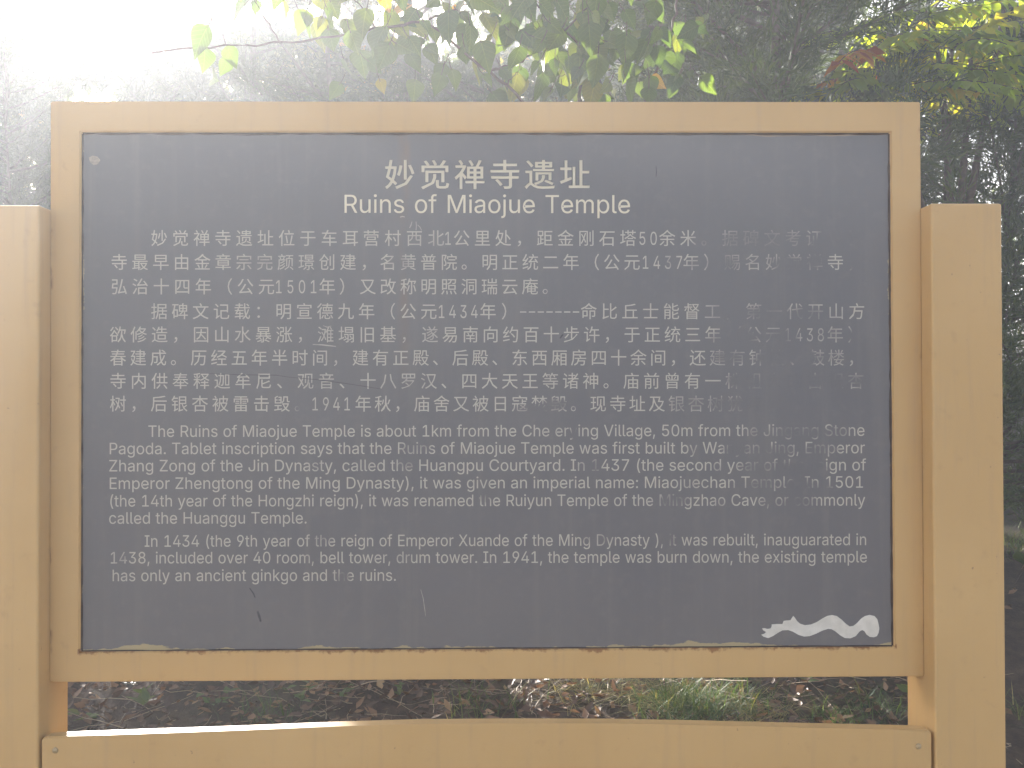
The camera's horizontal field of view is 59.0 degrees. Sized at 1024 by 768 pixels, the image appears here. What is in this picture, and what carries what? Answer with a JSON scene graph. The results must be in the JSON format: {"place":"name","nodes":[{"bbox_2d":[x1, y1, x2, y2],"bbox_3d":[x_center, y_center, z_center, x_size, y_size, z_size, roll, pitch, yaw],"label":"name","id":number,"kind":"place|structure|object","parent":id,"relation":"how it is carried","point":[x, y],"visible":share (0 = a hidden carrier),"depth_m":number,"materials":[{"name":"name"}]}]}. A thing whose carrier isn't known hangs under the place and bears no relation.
{"place":"outdoors","nodes":[
{"label":"outdoors","id":0,"kind":"place"},
{"bbox_2d":[0,0,1023,321],"label":"sky","id":1,"kind":"structure","parent":0,"point":[65,12],"materials":[{"name":"white"}]},
{"bbox_2d":[68,325,1023,767],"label":"ground","id":2,"kind":"structure","parent":0,"point":[1014,639],"depth_m":3.81,"materials":[{"name":"soil"}]},
{"bbox_2d":[0,4,56,208],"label":"cypress tree","id":3,"kind":"object","parent":2,"relation":"on","point":[27,157],"visible":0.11,"depth_m":8.59,"materials":[{"name":"green plant"}]},
{"bbox_2d":[0,27,83,195],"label":"woodland tree","id":4,"kind":"object","parent":2,"relation":"on","point":[19,110],"depth_m":11.93,"materials":[{"name":"green plant"}]},
{"bbox_2d":[0,0,160,209],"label":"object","id":5,"kind":"object","parent":2,"relation":"on","point":[8,89],"visible":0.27,"depth_m":7.87,"materials":[{"name":"green plant"}]},
{"bbox_2d":[68,709,98,722],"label":"weed plant","id":6,"kind":"object","parent":2,"relation":"on","point":[77,712],"visible":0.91,"depth_m":3.60,"materials":[{"name":"green plant"}]},
{"bbox_2d":[0,0,189,205],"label":"woodland tree","id":7,"kind":"object","parent":2,"relation":"on","point":[37,5],"visible":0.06,"depth_m":10.05,"materials":[{"name":"green plant"}]},
{"bbox_2d":[0,0,263,207],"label":"cypress tree","id":8,"kind":"object","parent":2,"relation":"on","point":[118,89],"visible":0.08,"depth_m":9.46,"materials":[{"name":"green plant"}]},
{"bbox_2d":[1,0,275,201],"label":"woodland tree","id":9,"kind":"object","parent":2,"relation":"on","point":[134,14],"visible":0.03,"depth_m":11.76,"materials":[{"name":"green plant"}]},
{"bbox_2d":[125,682,154,712],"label":"weed plant","id":10,"kind":"object","parent":2,"relation":"on","point":[144,697],"visible":0.96,"depth_m":3.69,"materials":[{"name":"green plant"}]},
{"bbox_2d":[3,0,354,193],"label":"woodland tree","id":11,"kind":"object","parent":2,"relation":"on","point":[220,16],"visible":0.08,"depth_m":10.17,"materials":[{"name":"green plant"}]},
{"bbox_2d":[196,686,239,712],"bbox_3d":[-1.206,1.304,3.704,0.141,0.095,0.137,0,-1,11],"label":"weed plant","id":12,"kind":"object","parent":2,"relation":"on","point":[227,690],"visible":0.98,"depth_m":3.70,"materials":[{"name":"green plant"}]},
{"bbox_2d":[49,0,401,101],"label":"cypress tree","id":13,"kind":"object","parent":2,"relation":"on","point":[183,54],"visible":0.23,"depth_m":8.58,"materials":[{"name":"green plant"}]},
{"bbox_2d":[151,0,358,101],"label":"woodland tree","id":14,"kind":"object","parent":2,"relation":"on","point":[244,24],"visible":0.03,"depth_m":10.79,"materials":[{"name":"green plant"}]},
{"bbox_2d":[206,683,314,724],"bbox_3d":[-1.006,1.297,3.648,0.462,0.178,0.440,0,-1,-17],"label":"grass tuft","id":15,"kind":"object","parent":2,"relation":"on","point":[264,709],"visible":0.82,"depth_m":3.66,"materials":[{"name":"green plant"}]},
{"bbox_2d":[280,680,317,710],"bbox_3d":[-0.862,1.266,3.680,0.149,0.145,0.098,0,-1,7],"label":"weed plant","id":16,"kind":"object","parent":2,"relation":"on","point":[301,696],"visible":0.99,"depth_m":3.67,"materials":[{"name":"green plant"}]},
{"bbox_2d":[334,683,354,713],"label":"weed plant","id":17,"kind":"object","parent":2,"relation":"on","point":[344,691],"visible":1,"depth_m":3.70,"materials":[{"name":"green plant"}]},
{"bbox_2d":[159,0,536,101],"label":"cypress tree","id":18,"kind":"object","parent":2,"relation":"on","point":[249,79],"visible":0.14,"depth_m":8.18,"materials":[{"name":"green plant"}]},
{"bbox_2d":[221,0,534,101],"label":"woodland tree","id":19,"kind":"object","parent":2,"relation":"on","point":[300,37],"visible":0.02,"depth_m":9.98,"materials":[{"name":"green plant"}]},
{"bbox_2d":[394,682,403,701],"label":"weed plant","id":20,"kind":"object","parent":2,"relation":"on","point":[398,692],"visible":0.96,"depth_m":3.78,"materials":[{"name":"green plant"}]},
{"bbox_2d":[314,0,535,101],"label":"woodland tree","id":21,"kind":"object","parent":2,"relation":"on","point":[444,47],"depth_m":11.70,"materials":[{"name":"green plant"}]},
{"bbox_2d":[254,0,619,101],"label":"cypress tree","id":22,"kind":"object","parent":2,"relation":"on","point":[382,95],"visible":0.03,"depth_m":8.04,"materials":[{"name":"green plant"}]},
{"bbox_2d":[334,0,604,101],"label":"cypress tree","id":23,"kind":"object","parent":2,"relation":"on","point":[466,86],"visible":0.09,"depth_m":7.46,"materials":[{"name":"green plant"}]},
{"bbox_2d":[419,679,563,718],"bbox_3d":[-0.052,1.285,3.677,0.658,0.185,0.476,0,-1,-1],"label":"grass tuft","id":24,"kind":"object","parent":2,"relation":"on","point":[468,694],"visible":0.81,"depth_m":3.69,"materials":[{"name":"green plant"}]},
{"bbox_2d":[375,0,622,101],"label":"woodland tree","id":25,"kind":"object","parent":2,"relation":"on","point":[529,58],"visible":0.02,"depth_m":10.28,"materials":[{"name":"green plant"}]},
{"bbox_2d":[0,101,1005,767],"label":"information sign","id":26,"kind":"object","parent":2,"relation":"on","point":[352,391],"visible":1,"depth_m":1.51,"materials":[{"name":"beige paint"}]},
{"bbox_2d":[152,0,907,679],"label":"broadleaf shrub","id":27,"kind":"object","parent":2,"relation":"on","point":[586,58],"visible":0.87,"depth_m":2.89,"materials":[{"name":"green plant"}]},
{"bbox_2d":[69,673,1021,763],"bbox_3d":[0.024,1.260,3.991,4.294,0.563,2.614,0,-1,-1],"label":"twig debris","id":28,"kind":"object","parent":2,"relation":"on","point":[334,688],"visible":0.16,"depth_m":3.75,"materials":[{"name":"brown plant"}]},
{"bbox_2d":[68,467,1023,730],"bbox_3d":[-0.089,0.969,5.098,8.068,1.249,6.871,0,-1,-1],"label":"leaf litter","id":29,"kind":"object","parent":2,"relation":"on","point":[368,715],"visible":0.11,"depth_m":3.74,"materials":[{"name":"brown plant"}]},
{"bbox_2d":[517,0,651,101],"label":"woodland tree","id":30,"kind":"object","parent":2,"relation":"on","point":[603,76],"depth_m":11.67,"materials":[{"name":"green plant"}]},
{"bbox_2d":[509,0,763,101],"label":"cypress tree","id":31,"kind":"object","parent":2,"relation":"on","point":[607,74],"depth_m":9.59,"materials":[{"name":"green plant"}]},
{"bbox_2d":[522,677,832,722],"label":"dead grass","id":32,"kind":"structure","parent":2,"relation":"on","point":[651,704],"depth_m":3.77,"materials":[{"name":"plant"}]},
{"bbox_2d":[598,677,780,721],"bbox_3d":[0.694,1.264,3.651,0.719,0.262,0.698,-1,-1,42],"label":"grass tuft","id":33,"kind":"object","parent":2,"relation":"on","point":[685,704],"visible":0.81,"depth_m":3.66,"materials":[{"name":"green plant"}]},
{"bbox_2d":[569,4,849,101],"bbox_3d":[1.490,-2.906,7.143,2.556,7.309,2.654,0,-1,-1],"label":"cypress tree","id":34,"kind":"object","parent":2,"relation":"on","point":[745,36],"depth_m":6.79,"materials":[{"name":"green plant"}]},
{"bbox_2d":[693,677,792,721],"bbox_3d":[0.950,1.260,3.750,0.465,0.202,0.473,0,-1,-1],"label":"grass tuft","id":35,"kind":"object","parent":2,"relation":"on","point":[738,684],"visible":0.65,"depth_m":3.75,"materials":[{"name":"green plant"}]},
{"bbox_2d":[567,2,928,164],"bbox_3d":[1.552,-2.504,5.989,2.818,6.923,2.814,0,-1,-1],"label":"cypress tree","id":36,"kind":"object","parent":2,"relation":"on","point":[825,97],"depth_m":5.67,"materials":[{"name":"green plant"}]},
{"bbox_2d":[536,0,1000,205],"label":"cypress tree","id":37,"kind":"object","parent":2,"relation":"on","point":[832,96],"visible":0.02,"depth_m":4.62,"materials":[{"name":"green plant"}]},
{"bbox_2d":[553,0,1002,200],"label":"cypress tree","id":38,"kind":"object","parent":2,"relation":"on","point":[775,74],"visible":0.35,"depth_m":4.15,"materials":[{"name":"green plant"}]},
{"bbox_2d":[793,677,818,688],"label":"weed plant","id":39,"kind":"object","parent":2,"relation":"on","point":[809,680],"visible":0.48,"depth_m":3.86,"materials":[{"name":"green plant"}]},
{"bbox_2d":[624,0,1015,203],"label":"cypress tree","id":40,"kind":"object","parent":2,"relation":"on","point":[896,33],"visible":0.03,"depth_m":6.11,"materials":[{"name":"green plant"}]},
{"bbox_2d":[782,689,876,723],"bbox_3d":[1.274,1.327,3.681,0.434,0.142,0.459,0,-1,-19],"label":"grass tuft","id":41,"kind":"object","parent":2,"relation":"on","point":[823,710],"visible":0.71,"depth_m":3.70,"materials":[{"name":"green plant"}]},
{"bbox_2d":[787,20,925,134],"bbox_3d":[5.035,-3.189,14.468,3.450,5.886,3.479,0,-1,26],"label":"woodland tree","id":42,"kind":"object","parent":2,"relation":"on","point":[828,57],"visible":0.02,"depth_m":14.17,"materials":[{"name":"green plant"}]},
{"bbox_2d":[808,677,907,724],"bbox_3d":[1.436,1.323,3.753,0.545,0.172,0.503,-1,-1,44],"label":"grass tuft","id":43,"kind":"object","parent":2,"relation":"on","point":[878,701],"visible":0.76,"depth_m":3.75,"materials":[{"name":"green plant"}]},
{"bbox_2d":[896,684,907,703],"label":"weed plant","id":44,"kind":"object","parent":2,"relation":"on","point":[903,687],"visible":0.16,"depth_m":3.77,"materials":[{"name":"green plant"}]},
{"bbox_2d":[789,0,1023,207],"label":"sumac tree","id":45,"kind":"object","parent":2,"relation":"on","point":[970,44],"visible":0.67,"depth_m":4.36,"materials":[{"name":"green plant"}]},
{"bbox_2d":[904,0,1023,562],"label":"cypress tree","id":46,"kind":"object","parent":2,"relation":"on","point":[1012,216],"visible":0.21,"depth_m":4.80,"materials":[{"name":"green plant"}]},
{"bbox_2d":[927,3,1023,402],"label":"cypress tree","id":47,"kind":"object","parent":2,"relation":"on","point":[989,164],"visible":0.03,"depth_m":6.86,"materials":[{"name":"green plant"}]},
{"bbox_2d":[990,149,1023,343],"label":"woodland tree","id":48,"kind":"object","parent":2,"relation":"on","point":[1015,237],"visible":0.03,"depth_m":15.28,"materials":[{"name":"green plant"}]},
{"bbox_2d":[1004,521,1023,553],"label":"grass tuft","id":49,"kind":"object","parent":2,"relation":"on","point":[1012,545],"visible":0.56,"depth_m":5.50,"materials":[{"name":"green plant"}]},
{"bbox_2d":[1005,682,1023,729],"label":"grass tuft","id":50,"kind":"object","parent":2,"relation":"on","point":[1018,708],"visible":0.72,"depth_m":3.74,"materials":[{"name":"green plant"}]},
{"bbox_2d":[1011,551,1023,583],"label":"weed plant","id":51,"kind":"object","parent":2,"relation":"on","point":[1018,556],"visible":1,"depth_m":4.95,"materials":[{"name":"green plant"}]}
]}

